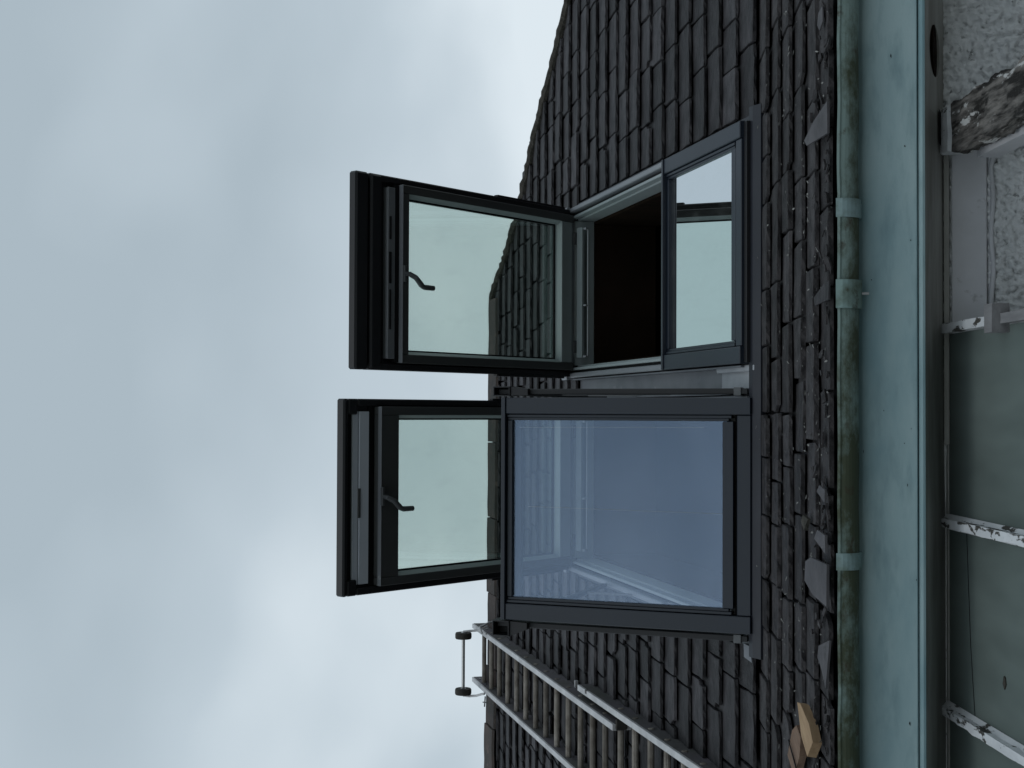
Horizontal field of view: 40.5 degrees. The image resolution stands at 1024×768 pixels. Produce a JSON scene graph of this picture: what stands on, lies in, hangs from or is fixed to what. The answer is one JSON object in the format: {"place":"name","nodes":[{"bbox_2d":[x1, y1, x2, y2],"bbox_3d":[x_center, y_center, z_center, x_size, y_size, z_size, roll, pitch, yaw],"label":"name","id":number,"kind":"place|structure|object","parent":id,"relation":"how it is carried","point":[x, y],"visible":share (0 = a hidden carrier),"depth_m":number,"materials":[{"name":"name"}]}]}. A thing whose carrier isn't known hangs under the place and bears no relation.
{"place":"outdoors","nodes":[
{"label":"outdoors","id":0,"kind":"place"},
{"bbox_2d":[0,0,563,767],"label":"sky","id":1,"kind":"structure","parent":0,"point":[175,174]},
{"bbox_2d":[484,0,1023,767],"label":"cottage","id":2,"kind":"structure","parent":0,"point":[922,238],"depth_m":4.76,"materials":[{"name":"black stone"}]},
{"bbox_2d":[336,386,750,642],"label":"roof window","id":3,"kind":"structure","parent":2,"relation":"attached to","point":[603,511],"depth_m":6.58,"materials":[{"name":"black metal"}]},
{"bbox_2d":[349,121,750,379],"bbox_3d":[0.179,-0.527,6.521,2.607,1.838,0.960,-5,85,76],"label":"roof window","id":4,"kind":"structure","parent":2,"relation":"attached to","point":[694,201],"depth_m":6.63,"materials":[{"name":"black metal"}]},
{"bbox_2d":[455,621,717,767],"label":"roof ladder","id":5,"kind":"object","parent":2,"relation":"on","point":[606,710],"visible":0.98,"depth_m":7.70,"materials":[{"name":"metal"}]},
{"bbox_2d":[755,0,830,767],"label":"debris","id":6,"kind":"object","parent":2,"relation":"on","point":[805,393],"visible":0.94,"depth_m":4.62,"materials":[{"name":"grey stone"}]},
{"bbox_2d":[788,725,806,767],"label":"wood scrap","id":7,"kind":"object","parent":2,"relation":"on","point":[797,755],"visible":0.9,"depth_m":4.56,"materials":[{"name":"brown wood"}]},
{"bbox_2d":[801,515,810,530],"bbox_3d":[0.967,0.457,4.571,0.080,0.013,0.050,-20,70,87],"label":"loose slate","id":8,"kind":"object","parent":2,"relation":"on","point":[805,521],"visible":1,"depth_m":4.56,"materials":[{"name":"grey stone"}]},
{"bbox_2d":[797,702,821,757],"bbox_3d":[0.955,1.103,4.479,0.065,0.031,0.202,-74,11,31],"label":"wood offcut","id":9,"kind":"object","parent":2,"relation":"on","point":[810,734],"visible":1,"depth_m":4.44,"materials":[{"name":"brown wood"}]},
{"bbox_2d":[804,557,828,606],"bbox_3d":[0.958,0.617,4.372,0.250,0.010,0.132,-19,71,86],"label":"loose slate","id":10,"kind":"object","parent":2,"relation":"on","point":[816,579],"visible":1,"depth_m":4.33,"materials":[{"name":"grey stone"}]},
{"bbox_2d":[804,101,829,145],"bbox_3d":[0.969,-0.821,4.422,0.270,0.009,0.100,-19,70,86],"label":"loose slate","id":11,"kind":"object","parent":2,"relation":"on","point":[819,128],"visible":1,"depth_m":4.36,"materials":[{"name":"grey stone"}]},
{"bbox_2d":[814,530,826,553],"bbox_3d":[0.962,0.490,4.332,0.125,0.009,0.065,-19,71,86],"label":"loose slate","id":12,"kind":"object","parent":2,"relation":"on","point":[820,537],"visible":1,"depth_m":4.31,"materials":[{"name":"grey stone"}]},
{"bbox_2d":[817,6,823,30],"bbox_3d":[0.978,-1.157,4.402,0.065,0.005,0.070,-21,69,87],"label":"loose slate","id":13,"kind":"object","parent":2,"relation":"on","point":[820,21],"visible":1,"depth_m":4.39,"materials":[{"name":"grey stone"}]},
{"bbox_2d":[810,1,832,755],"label":"slate chips","id":14,"kind":"object","parent":2,"relation":"on","point":[816,96],"visible":0.83,"depth_m":4.37,"materials":[{"name":"grey stone"}]},
{"bbox_2d":[814,281,829,305],"bbox_3d":[0.974,-0.285,4.371,0.170,0.008,0.065,-19,71,86],"label":"loose slate","id":15,"kind":"object","parent":2,"relation":"on","point":[822,295],"visible":1,"depth_m":4.35,"materials":[{"name":"grey stone"}]},
{"bbox_2d":[817,485,826,502],"bbox_3d":[0.964,0.342,4.325,0.085,0.007,0.050,-21,69,87],"label":"loose slate","id":16,"kind":"object","parent":2,"relation":"on","point":[821,491],"visible":1,"depth_m":4.30,"materials":[{"name":"grey stone"}]},
{"bbox_2d":[817,641,831,688],"bbox_3d":[0.971,0.864,4.328,0.145,0.008,0.130,-83,3,-2],"label":"loose slate","id":17,"kind":"object","parent":2,"relation":"on","point":[824,652],"visible":1,"depth_m":4.30,"materials":[{"name":"grey stone"}]},
{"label":"patio","id":18,"kind":"structure","parent":0,"visible":0},
{"bbox_2d":[940,56,1023,767],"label":"lean to","id":19,"kind":"object","parent":18,"relation":"on","point":[982,521],"visible":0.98,"depth_m":4.18,"materials":[{"name":"green wood"}]}
]}

